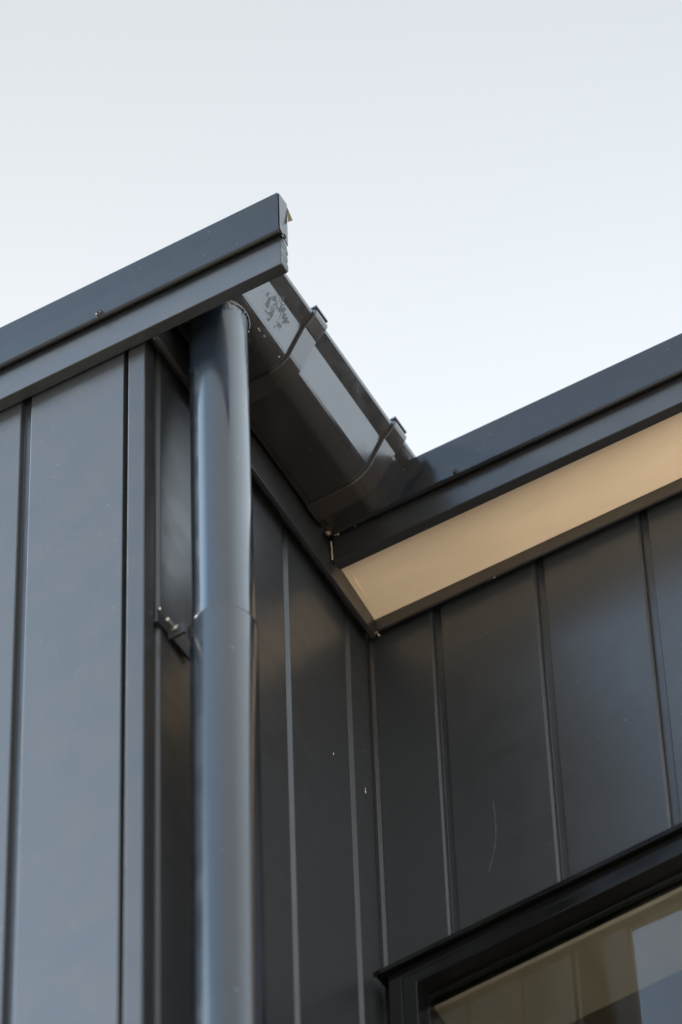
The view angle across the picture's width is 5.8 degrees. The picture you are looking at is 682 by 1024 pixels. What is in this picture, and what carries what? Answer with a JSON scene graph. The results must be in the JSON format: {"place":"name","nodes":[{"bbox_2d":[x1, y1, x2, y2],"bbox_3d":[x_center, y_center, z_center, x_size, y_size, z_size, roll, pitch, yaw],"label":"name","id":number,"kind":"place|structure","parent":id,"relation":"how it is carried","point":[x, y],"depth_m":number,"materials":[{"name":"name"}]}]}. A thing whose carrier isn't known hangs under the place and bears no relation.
{"place":"outdoors","nodes":[
{"label":"outdoors","id":0,"kind":"place"},
{"bbox_2d":[0,193,681,1023],"bbox_3d":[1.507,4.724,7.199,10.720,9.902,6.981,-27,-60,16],"label":"house","id":1,"kind":"structure","parent":0,"point":[328,695],"depth_m":8.99,"materials":[{"name":"metal"}]},
{"bbox_2d":[373,822,681,1023],"bbox_3d":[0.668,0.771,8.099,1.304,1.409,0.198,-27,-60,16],"label":"window","id":2,"kind":"structure","parent":1,"relation":"in","point":[610,930],"depth_m":8.73,"materials":[{"name":"black metal"}]},
{"bbox_2d":[0,0,681,456],"label":"sky","id":3,"kind":"structure","parent":0,"point":[483,198],"materials":[{"name":"white"}]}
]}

